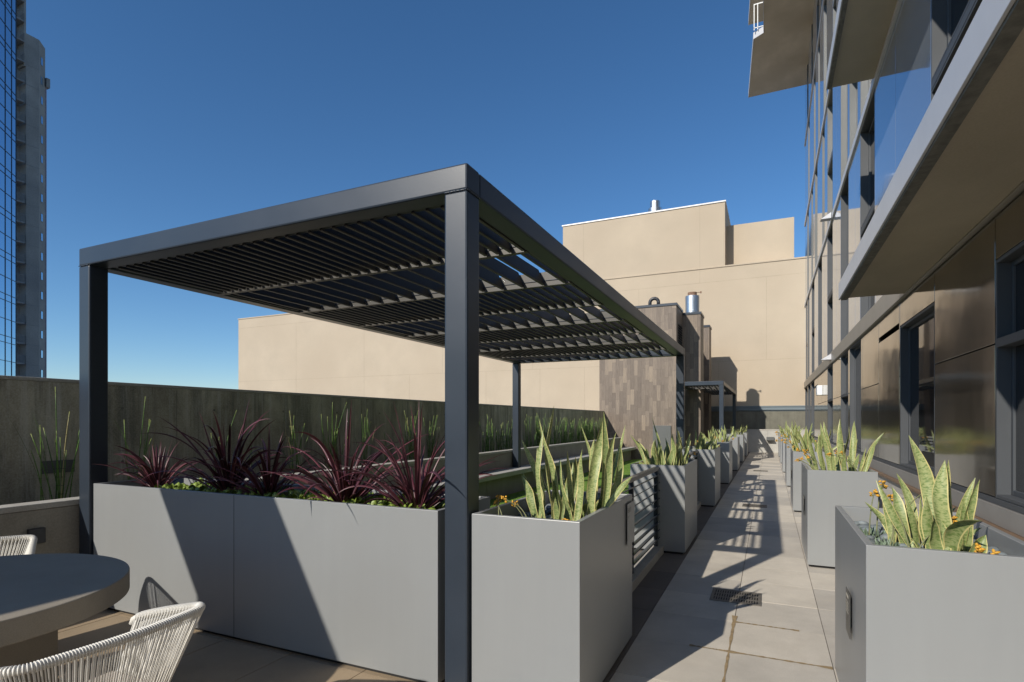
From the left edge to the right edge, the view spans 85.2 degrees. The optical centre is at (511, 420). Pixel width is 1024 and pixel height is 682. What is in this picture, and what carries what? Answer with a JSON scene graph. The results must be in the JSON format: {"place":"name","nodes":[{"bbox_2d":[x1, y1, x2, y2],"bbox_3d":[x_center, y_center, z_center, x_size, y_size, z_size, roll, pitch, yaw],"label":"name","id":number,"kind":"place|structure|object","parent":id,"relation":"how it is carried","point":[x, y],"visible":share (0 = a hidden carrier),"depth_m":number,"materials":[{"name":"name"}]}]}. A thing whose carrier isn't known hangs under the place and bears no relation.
{"place":"outdoors","nodes":[
{"label":"outdoors","id":0,"kind":"place"},
{"bbox_2d":[0,0,16,375],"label":"glass tower","id":1,"kind":"structure","parent":0,"point":[8,187],"depth_m":53.59,"materials":[{"name":"blue"}]},
{"bbox_2d":[17,0,49,377],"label":"concrete tower","id":2,"kind":"structure","parent":0,"point":[33,84],"depth_m":84.06,"materials":[{"name":"grey concrete"}]},
{"bbox_2d":[7,387,78,500],"bbox_3d":[-4.161,0.255,5.013,0.567,1.132,0.291,0,0,-44],"label":"horsetail clump","id":3,"kind":"object","parent":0,"point":[58,494],"visible":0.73,"depth_m":5.03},
{"bbox_2d":[109,396,155,479],"bbox_3d":[-3.837,0.285,5.596,0.352,1.071,0.454,0,0,41],"label":"horsetail clump","id":4,"kind":"object","parent":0,"point":[146,448],"visible":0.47,"depth_m":5.69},
{"bbox_2d":[58,609,444,681],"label":"patio","id":5,"kind":"structure","parent":0,"point":[208,657],"depth_m":3.58,"materials":[{"name":"concrete"}]},
{"bbox_2d":[0,535,36,555],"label":"rope chair","id":6,"kind":"object","parent":5,"relation":"on","point":[30,548],"visible":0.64,"depth_m":3.77,"materials":[{"name":"fabric"}]},
{"bbox_2d":[0,553,129,681],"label":"round table","id":7,"kind":"object","parent":5,"relation":"on","point":[44,598],"visible":1,"depth_m":2.65,"materials":[{"name":"concrete"}]},
{"bbox_2d":[0,602,205,681],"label":"rope chair","id":8,"kind":"object","parent":5,"relation":"on","point":[158,661],"visible":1,"depth_m":2.13,"materials":[{"name":"fabric"}]},
{"bbox_2d":[94,476,489,681],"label":"long planter","id":9,"kind":"object","parent":5,"relation":"on","point":[361,586],"visible":0.69,"depth_m":3.68,"materials":[{"name":"paint"}]},
{"bbox_2d":[98,439,209,487],"bbox_3d":[-2.979,0.381,4.700,0.840,0.488,0.789,0,0,25],"label":"cordyline","id":10,"kind":"object","parent":9,"relation":"in","point":[154,479],"visible":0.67,"depth_m":4.73,"materials":[{"name":"purple plant"}]},
{"bbox_2d":[142,396,290,490],"bbox_3d":[-2.263,0.212,4.311,1.190,0.824,1.190,0,0,-5],"label":"cordyline","id":11,"kind":"object","parent":9,"relation":"in","point":[220,450],"visible":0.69,"depth_m":4.27,"materials":[{"name":"purple plant"}]},
{"bbox_2d":[200,427,328,495],"bbox_3d":[-1.824,0.321,4.180,0.957,0.606,0.896,0,0,25],"label":"cordyline","id":12,"kind":"object","parent":9,"relation":"in","point":[270,482],"visible":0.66,"depth_m":4.08,"materials":[{"name":"purple plant"}]},
{"bbox_2d":[154,477,444,509],"bbox_3d":[-1.619,0.555,4.115,2.698,0.123,0.548,0,0,25],"label":"ground cover","id":13,"kind":"object","parent":9,"relation":"on","point":[292,493],"visible":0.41,"depth_m":4.02,"materials":[{"name":"green plant"}]},
{"bbox_2d":[259,399,431,501],"bbox_3d":[-1.173,0.243,3.857,1.148,0.764,1.207,0,0,25],"label":"cordyline","id":14,"kind":"object","parent":9,"relation":"in","point":[338,495],"visible":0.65,"depth_m":3.73,"materials":[{"name":"purple plant"}]},
{"bbox_2d":[317,402,514,508],"bbox_3d":[-0.663,0.240,3.582,1.104,0.768,1.068,0,0,25],"label":"cordyline","id":15,"kind":"object","parent":9,"relation":"in","point":[416,493],"visible":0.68,"depth_m":3.53,"materials":[{"name":"purple plant"}]},
{"bbox_2d":[78,163,684,681],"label":"pergola","id":16,"kind":"object","parent":5,"relation":"on","point":[412,257],"visible":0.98,"depth_m":4.61,"materials":[{"name":"metal"}]},
{"bbox_2d":[282,411,308,472],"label":"horsetail clump","id":17,"kind":"object","parent":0,"point":[291,466],"visible":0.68,"depth_m":7.57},
{"bbox_2d":[321,402,347,468],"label":"horsetail clump","id":18,"kind":"object","parent":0,"point":[333,444],"visible":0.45,"depth_m":8.20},
{"bbox_2d":[355,409,374,465],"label":"horsetail clump","id":19,"kind":"object","parent":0,"point":[363,456],"visible":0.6,"depth_m":8.86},
{"bbox_2d":[400,411,417,459],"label":"horsetail clump","id":20,"kind":"object","parent":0,"point":[410,447],"visible":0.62,"depth_m":10.00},
{"bbox_2d":[26,0,804,388],"label":"sky","id":21,"kind":"structure","parent":0,"point":[162,115],"materials":[{"name":"blue"}]},
{"bbox_2d":[423,415,439,457],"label":"horsetail clump","id":22,"kind":"object","parent":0,"point":[430,453],"visible":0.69,"depth_m":10.60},
{"bbox_2d":[479,416,496,451],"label":"horsetail clump","id":23,"kind":"object","parent":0,"point":[487,443],"visible":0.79,"depth_m":12.69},
{"bbox_2d":[493,421,511,450],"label":"horsetail clump","id":24,"kind":"object","parent":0,"point":[503,442],"visible":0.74,"depth_m":13.37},
{"bbox_2d":[238,200,804,435],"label":"tan building","id":25,"kind":"structure","parent":0,"point":[747,280],"depth_m":30.45,"materials":[{"name":"paint"}]},
{"bbox_2d":[648,200,661,211],"bbox_3d":[8.362,-12.010,32.489,0.800,1.520,0.800,0,0,25],"label":"roof vent","id":26,"kind":"object","parent":25,"relation":"on","point":[654,205],"visible":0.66,"depth_m":32.22,"materials":[{"name":"metal"}]},
{"bbox_2d":[523,414,536,446],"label":"horsetail clump","id":27,"kind":"object","parent":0,"point":[530,445],"visible":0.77,"depth_m":14.87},
{"bbox_2d":[531,413,545,445],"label":"horsetail clump","id":28,"kind":"object","parent":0,"point":[538,431],"visible":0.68,"depth_m":15.49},
{"bbox_2d":[551,417,562,444],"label":"horsetail clump","id":29,"kind":"object","parent":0,"point":[556,440],"visible":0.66,"depth_m":16.78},
{"bbox_2d":[560,417,568,443],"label":"horsetail clump","id":30,"kind":"object","parent":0,"point":[564,433],"visible":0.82,"depth_m":17.43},
{"bbox_2d":[490,459,642,507],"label":"lawn","id":31,"kind":"structure","parent":0,"point":[625,472],"depth_m":13.27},
{"bbox_2d":[564,418,577,442],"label":"horsetail clump","id":32,"kind":"object","parent":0,"point":[571,437],"visible":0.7,"depth_m":18.11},
{"bbox_2d":[573,419,584,441],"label":"horsetail clump","id":33,"kind":"object","parent":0,"point":[579,437],"visible":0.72,"depth_m":18.84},
{"bbox_2d":[581,416,591,440],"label":"horsetail clump","id":34,"kind":"object","parent":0,"point":[587,434],"visible":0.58,"depth_m":19.56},
{"bbox_2d":[587,417,595,439],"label":"horsetail clump","id":35,"kind":"object","parent":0,"point":[592,436],"visible":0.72,"depth_m":20.13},
{"bbox_2d":[599,302,682,459],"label":"wood clad block","id":36,"kind":"structure","parent":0,"point":[636,395],"depth_m":22.36,"materials":[{"name":"wood"}]},
{"bbox_2d":[609,452,838,681],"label":"walkway","id":37,"kind":"structure","parent":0,"point":[737,546],"depth_m":4.64,"materials":[{"name":"concrete"}]},
{"bbox_2d":[709,588,761,605],"bbox_3d":[1.970,1.549,4.895,0.410,0.012,0.370,0,0,25],"label":"floor drain","id":38,"kind":"object","parent":37,"relation":"on","point":[738,597],"visible":1,"depth_m":4.89,"materials":[{"name":"metal"}]},
{"bbox_2d":[742,503,766,507],"bbox_3d":[4.417,1.549,10.132,0.410,0.012,0.370,0,0,25],"label":"floor drain","id":39,"kind":"object","parent":37,"relation":"on","point":[755,505],"visible":1,"depth_m":10.14,"materials":[{"name":"metal"}]},
{"bbox_2d":[689,615,832,681],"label":"joint stain","id":40,"kind":"object","parent":37,"relation":"on","point":[734,618],"visible":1,"depth_m":3.73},
{"bbox_2d":[782,437,802,472],"bbox_3d":[8.633,1.035,17.054,0.632,1.030,1.205,0,0,25],"label":"planter","id":41,"kind":"object","parent":37,"relation":"on","point":[783,456],"visible":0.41,"depth_m":16.63,"materials":[{"name":"paint"}]},
{"bbox_2d":[785,441,814,486],"bbox_3d":[6.977,1.035,13.468,0.632,1.030,1.205,0,0,25],"label":"planter","id":42,"kind":"object","parent":37,"relation":"on","point":[788,466],"visible":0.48,"depth_m":13.04,"materials":[{"name":"paint"}]},
{"bbox_2d":[791,448,835,511],"bbox_3d":[5.305,1.035,9.867,0.647,1.030,1.205,0,0,25],"label":"planter","id":43,"kind":"object","parent":37,"relation":"on","point":[796,485],"visible":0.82,"depth_m":9.43,"materials":[{"name":"paint"}]},
{"bbox_2d":[791,425,843,451],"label":"snake plant","id":44,"kind":"object","parent":43,"relation":"in","point":[803,444],"visible":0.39,"depth_m":9.53,"materials":[{"name":"green plant"}]},
{"bbox_2d":[801,462,877,568],"bbox_3d":[3.661,1.035,6.309,0.647,1.030,1.205,0,0,25],"label":"planter","id":45,"kind":"object","parent":37,"relation":"on","point":[824,492],"visible":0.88,"depth_m":5.82,"materials":[{"name":"paint"}]},
{"bbox_2d":[795,448,858,470],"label":"flowering succulent","id":46,"kind":"object","parent":45,"relation":"in","point":[808,456],"visible":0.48,"depth_m":6.09,"materials":[{"name":"green plant"}]},
{"bbox_2d":[804,421,883,471],"bbox_3d":[3.621,0.328,6.218,0.626,0.697,0.829,0,0,-7],"label":"snake plant","id":47,"kind":"object","parent":45,"relation":"in","point":[833,463],"visible":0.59,"depth_m":6.10,"materials":[{"name":"green plant"}]},
{"bbox_2d":[835,505,1023,681],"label":"planter","id":48,"kind":"object","parent":37,"relation":"on","point":[907,614],"visible":0.94,"depth_m":2.25,"materials":[{"name":"paint"}]},
{"bbox_2d":[860,480,957,547],"bbox_3d":[1.933,0.480,2.751,0.352,0.332,0.796,0,0,25],"label":"flowering succulent","id":49,"kind":"object","parent":48,"relation":"in","point":[889,542],"visible":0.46,"depth_m":2.75,"materials":[{"name":"green plant"}]},
{"bbox_2d":[865,436,987,552],"bbox_3d":[1.934,0.371,2.556,0.463,0.606,0.626,0,0,25],"label":"snake plant","id":50,"kind":"object","parent":48,"relation":"in","point":[933,520],"visible":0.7,"depth_m":2.52,"materials":[{"name":"green plant"}]},
{"bbox_2d":[854,521,1007,554],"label":"pebbles","id":51,"kind":"object","parent":48,"relation":"on","point":[863,525],"visible":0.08,"depth_m":2.90,"materials":[{"name":"gravel"}]},
{"bbox_2d":[974,543,999,553],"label":"flowering succulent","id":52,"kind":"object","parent":48,"relation":"in","point":[978,548],"visible":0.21,"depth_m":2.22,"materials":[{"name":"yellow plant"}]},
{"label":"terrace","id":53,"kind":"structure","parent":0,"visible":0},
{"bbox_2d":[0,375,603,504],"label":"parapet wall","id":54,"kind":"structure","parent":53,"relation":"on","point":[23,400],"depth_m":6.71,"materials":[{"name":"concrete"}]},
{"bbox_2d":[42,459,74,473],"bbox_3d":[-4.356,0.440,5.340,0.009,0.120,0.280,0,0,25],"label":"cover plate","id":55,"kind":"object","parent":54,"relation":"attached to","point":[69,463],"visible":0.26,"depth_m":5.32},
{"bbox_2d":[0,437,620,555],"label":"bed wall","id":56,"kind":"structure","parent":53,"relation":"on","point":[58,519],"depth_m":4.63,"materials":[{"name":"concrete"}]},
{"bbox_2d":[27,527,45,543],"bbox_3d":[-3.757,0.910,4.396,0.040,0.120,0.110,0,0,25],"label":"outlet box","id":57,"kind":"object","parent":56,"relation":"attached to","point":[39,533],"visible":0.76,"depth_m":4.40,"materials":[{"name":"metal"}]},
{"bbox_2d":[390,447,635,499],"bbox_3d":[0.855,1.320,13.915,0.420,0.540,18.780,0,0,25],"label":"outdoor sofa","id":58,"kind":"object","parent":53,"relation":"on","point":[504,482],"visible":0.26,"depth_m":12.21,"materials":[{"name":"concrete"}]},
{"bbox_2d":[653,426,670,455],"bbox_3d":[5.930,0.885,22.012,0.700,1.390,0.058,0,0,25],"label":"utility cabinet","id":59,"kind":"object","parent":53,"relation":"on","point":[663,432],"visible":0.51,"depth_m":21.96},
{"bbox_2d":[603,452,749,681],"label":"side strip","id":60,"kind":"object","parent":53,"relation":"on","point":[649,590],"visible":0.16,"depth_m":5.30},
{"bbox_2d":[472,490,633,681],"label":"planter","id":61,"kind":"object","parent":60,"relation":"on","point":[551,600],"visible":0.94,"depth_m":3.02,"materials":[{"name":"paint"}]},
{"bbox_2d":[493,495,528,516],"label":"flowering succulent","id":62,"kind":"object","parent":61,"relation":"in","point":[497,501],"visible":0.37,"depth_m":3.28,"materials":[{"name":"green plant"}]},
{"bbox_2d":[517,503,586,518],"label":"pebbles","id":63,"kind":"object","parent":61,"relation":"on","point":[548,515],"visible":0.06,"depth_m":3.64,"materials":[{"name":"gravel"}]},
{"bbox_2d":[521,407,631,520],"bbox_3d":[0.399,0.288,3.483,0.716,0.774,0.745,0,0,25],"label":"snake plant","id":64,"kind":"object","parent":61,"relation":"in","point":[564,505],"visible":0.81,"depth_m":3.40,"materials":[{"name":"green plant"}]},
{"bbox_2d":[630,458,696,553],"bbox_3d":[1.960,1.035,7.095,0.632,1.030,1.205,0,0,25],"label":"planter","id":65,"kind":"object","parent":60,"relation":"on","point":[677,508],"visible":0.66,"depth_m":6.53,"materials":[{"name":"paint"}]},
{"bbox_2d":[631,418,690,465],"bbox_3d":[1.924,0.310,7.158,0.768,0.731,0.966,0,0,25],"label":"snake plant","id":66,"kind":"object","parent":65,"relation":"in","point":[675,456],"visible":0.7,"depth_m":7.05,"materials":[{"name":"green plant"}]},
{"bbox_2d":[632,501,700,591],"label":"kerb","id":67,"kind":"structure","parent":60,"relation":"on","point":[646,562],"depth_m":5.77,"materials":[{"name":"concrete"}]},
{"bbox_2d":[598,467,659,573],"bbox_3d":[1.134,1.000,5.315,0.090,0.920,2.700,0,0,25],"label":"railing","id":68,"kind":"object","parent":67,"relation":"on","point":[631,486],"visible":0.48,"depth_m":5.87,"materials":[{"name":"metal"}]},
{"bbox_2d":[682,446,719,506],"bbox_3d":[3.604,1.035,10.653,0.632,1.030,1.205,0,0,25],"label":"planter","id":69,"kind":"object","parent":60,"relation":"on","point":[708,480],"visible":0.5,"depth_m":10.06,"materials":[{"name":"paint"}]},
{"bbox_2d":[686,430,719,449],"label":"snake plant","id":70,"kind":"object","parent":69,"relation":"in","point":[701,444],"visible":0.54,"depth_m":10.38,"materials":[{"name":"green plant"}]},
{"bbox_2d":[706,440,731,483],"bbox_3d":[5.269,1.035,14.257,0.632,1.030,1.205,0,0,25],"label":"planter","id":71,"kind":"object","parent":60,"relation":"on","point":[725,462],"visible":0.41,"depth_m":13.63,"materials":[{"name":"paint"}]},
{"bbox_2d":[701,427,732,441],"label":"snake plant","id":72,"kind":"object","parent":71,"relation":"in","point":[719,438],"visible":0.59,"depth_m":14.22,"materials":[{"name":"green plant"}]},
{"bbox_2d":[716,436,739,470],"bbox_3d":[6.926,1.035,17.843,0.632,1.030,1.205,0,0,25],"label":"planter","id":73,"kind":"object","parent":60,"relation":"on","point":[735,454],"visible":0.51,"depth_m":17.21,"materials":[{"name":"paint"}]},
{"bbox_2d":[726,434,743,461],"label":"planter","id":74,"kind":"object","parent":60,"relation":"on","point":[741,448],"visible":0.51,"depth_m":20.76,"materials":[{"name":"paint"}]},
{"bbox_2d":[736,432,747,455],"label":"planter","id":75,"kind":"object","parent":60,"relation":"on","point":[746,444],"visible":0.38,"depth_m":24.33,"materials":[{"name":"paint"}]},
{"bbox_2d":[682,311,703,446],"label":"wood clad pier","id":76,"kind":"structure","parent":53,"relation":"on","point":[693,334],"depth_m":23.24,"materials":[{"name":"wood"}]},
{"bbox_2d":[685,291,701,312],"bbox_3d":[7.697,-5.010,23.763,0.579,0.960,0.579,0,0,-17],"label":"flue","id":77,"kind":"object","parent":76,"relation":"on","point":[691,301],"visible":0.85,"depth_m":23.52,"materials":[{"name":"metal"}]},
{"bbox_2d":[704,325,711,438],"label":"wood clad pier","id":78,"kind":"structure","parent":53,"relation":"on","point":[707,375],"depth_m":26.48,"materials":[{"name":"wood"}]},
{"bbox_2d":[685,381,735,435],"bbox_3d":[8.623,0.051,24.102,1.597,2.998,8.208,0,0,25],"label":"pergola","id":79,"kind":"object","parent":53,"relation":"on","point":[721,389],"visible":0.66,"depth_m":20.61,"materials":[{"name":"metal"}]},
{"bbox_2d":[715,429,804,452],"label":"end wall","id":80,"kind":"structure","parent":53,"relation":"on","point":[758,441],"depth_m":27.36,"materials":[{"name":"paint"}]},
{"label":"ground","id":81,"kind":"structure","parent":0,"visible":0},
{"bbox_2d":[748,0,1023,540],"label":"apartment building","id":82,"kind":"structure","parent":81,"relation":"on","point":[914,220],"depth_m":6.22,"materials":[{"name":"glass"},{"name":"plaster"},{"name":"painted metal"}]},
{"bbox_2d":[805,386,807,428],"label":"window","id":83,"kind":"structure","parent":82,"relation":"in","point":[806,389],"depth_m":27.15,"materials":[{"name":"glass"}]},
{"bbox_2d":[806,300,807,342],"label":"window","id":84,"kind":"structure","parent":82,"relation":"in","point":[807,300],"depth_m":26.42,"materials":[{"name":"glass"}]},
{"bbox_2d":[807,208,808,293],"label":"window","id":85,"kind":"structure","parent":82,"relation":"in","point":[808,208],"depth_m":25.61,"materials":[{"name":"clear glass"}]},
{"bbox_2d":[808,297,808,376],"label":"window","id":86,"kind":"structure","parent":82,"relation":"in","point":[808,297],"depth_m":25.17,"materials":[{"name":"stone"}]},
{"bbox_2d":[808,113,809,199],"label":"window","id":87,"kind":"structure","parent":82,"relation":"in","point":[809,113],"depth_m":25.06,"materials":[{"name":"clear glass"}]},
{"bbox_2d":[808,384,810,432],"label":"window","id":88,"kind":"structure","parent":82,"relation":"in","point":[809,386],"depth_m":25.19,"materials":[{"name":"glass"}]},
{"bbox_2d":[811,187,812,279],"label":"window","id":89,"kind":"structure","parent":82,"relation":"in","point":[812,187],"depth_m":23.16,"materials":[{"name":"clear glass"}]},
{"bbox_2d":[812,331,813,372],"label":"window","id":90,"kind":"structure","parent":82,"relation":"in","point":[813,331],"depth_m":22.97,"materials":[{"name":"glass"}]},
{"bbox_2d":[812,281,813,329],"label":"window","id":91,"kind":"structure","parent":82,"relation":"in","point":[813,281],"depth_m":22.97,"materials":[{"name":"glass"}]},
{"bbox_2d":[811,381,815,435],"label":"window","id":92,"kind":"structure","parent":82,"relation":"in","point":[812,384],"depth_m":23.34,"materials":[{"name":"glass"}]},
{"bbox_2d":[814,67,815,166],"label":"window","id":93,"kind":"structure","parent":82,"relation":"in","point":[815,67],"depth_m":21.88,"materials":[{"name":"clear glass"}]},
{"bbox_2d":[815,160,817,266],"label":"window","id":94,"kind":"structure","parent":82,"relation":"in","point":[816,171],"depth_m":21.34,"materials":[{"name":"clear glass"}]},
{"bbox_2d":[818,36,819,143],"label":"window","id":95,"kind":"structure","parent":82,"relation":"in","point":[819,36],"depth_m":19.98,"materials":[{"name":"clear glass"}]},
{"bbox_2d":[818,256,821,365],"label":"window","id":96,"kind":"structure","parent":82,"relation":"in","point":[820,263],"depth_m":19.97,"materials":[{"name":"glass"}]},
{"bbox_2d":[822,122,824,243],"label":"window","id":97,"kind":"structure","parent":82,"relation":"in","point":[823,134],"depth_m":18.44,"materials":[{"name":"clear glass"}]},
{"bbox_2d":[824,0,826,109],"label":"window","id":98,"kind":"structure","parent":82,"relation":"in","point":[825,1],"depth_m":17.98,"materials":[{"name":"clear glass"}]},
{"bbox_2d":[827,292,832,355],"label":"window","id":99,"kind":"structure","parent":82,"relation":"in","point":[830,302],"depth_m":16.79,"materials":[{"name":"glass"}]},
{"bbox_2d":[827,221,832,298],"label":"window","id":100,"kind":"structure","parent":82,"relation":"in","point":[830,236],"depth_m":16.79,"materials":[{"name":"glass"}]},
{"bbox_2d":[827,152,832,226],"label":"window","id":101,"kind":"structure","parent":82,"relation":"in","point":[830,171],"depth_m":16.79,"materials":[{"name":"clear glass"}]},
{"bbox_2d":[827,88,832,169],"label":"window","id":102,"kind":"structure","parent":82,"relation":"in","point":[830,102],"depth_m":16.79,"materials":[{"name":"glass"}]},
{"bbox_2d":[828,364,832,441],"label":"window","id":103,"kind":"structure","parent":82,"relation":"in","point":[830,369],"depth_m":16.74,"materials":[{"name":"glass"}]},
{"bbox_2d":[841,84,847,180],"bbox_3d":[7.909,-7.625,13.062,0.199,3.806,1.350,0,0,25],"label":"window","id":104,"kind":"structure","parent":82,"relation":"in","point":[844,88],"depth_m":13.66,"materials":[{"name":"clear glass"}]},
{"bbox_2d":[841,349,848,447],"bbox_3d":[7.855,-0.495,13.015,0.147,2.190,1.420,0,0,25],"label":"window","id":105,"kind":"structure","parent":82,"relation":"in","point":[844,358],"depth_m":13.63,"materials":[{"name":"glass"}]},
{"bbox_2d":[841,170,848,340],"bbox_3d":[7.877,-3.730,12.994,0.199,3.676,1.500,0,0,25],"label":"window","id":106,"kind":"structure","parent":82,"relation":"in","point":[845,191],"depth_m":13.65,"materials":[{"name":"glass"}]},
{"bbox_2d":[850,82,857,150],"bbox_3d":[7.238,-6.597,11.610,0.199,1.751,1.250,0,0,25],"label":"window","id":107,"kind":"structure","parent":82,"relation":"in","point":[854,86],"depth_m":12.16,"materials":[{"name":"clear glass"}]},
{"bbox_2d":[850,339,861,451],"bbox_3d":[7.108,-0.495,11.394,0.144,2.190,1.650,0,0,25],"label":"window","id":108,"kind":"structure","parent":82,"relation":"in","point":[855,351],"depth_m":11.96,"materials":[{"name":"glass"}]},
{"bbox_2d":[860,79,871,117],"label":"window","id":109,"kind":"structure","parent":82,"relation":"in","point":[864,85],"depth_m":10.72,"materials":[{"name":"glass"}]},
{"bbox_2d":[860,207,874,319],"bbox_3d":[6.489,-2.737,9.989,0.199,1.691,1.620,0,0,25],"label":"window","id":110,"kind":"structure","parent":82,"relation":"in","point":[866,303],"depth_m":10.69,"materials":[{"name":"glass"}]},
{"bbox_2d":[860,88,874,229],"bbox_3d":[6.489,-4.625,9.989,0.199,1.885,1.620,0,0,25],"label":"window","id":111,"kind":"structure","parent":82,"relation":"in","point":[867,135],"depth_m":10.69,"materials":[{"name":"glass"}]},
{"bbox_2d":[900,302,935,476],"bbox_3d":[4.931,-0.335,6.683,0.144,1.870,1.730,0,0,25],"label":"window","id":112,"kind":"structure","parent":82,"relation":"in","point":[917,335],"depth_m":6.99,"materials":[{"name":"glass"}]},
{"bbox_2d":[931,0,970,81],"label":"window","id":113,"kind":"structure","parent":82,"relation":"in","point":[946,15],"depth_m":5.99,"materials":[{"name":"glass"}]},
{"bbox_2d":[931,0,981,100],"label":"window","id":114,"kind":"structure","parent":82,"relation":"in","point":[978,2],"depth_m":5.27,"materials":[{"name":"glass"}]},
{"bbox_2d":[995,241,1023,506],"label":"window","id":115,"kind":"structure","parent":82,"relation":"in","point":[1009,268],"depth_m":4.27,"materials":[{"name":"glass"}]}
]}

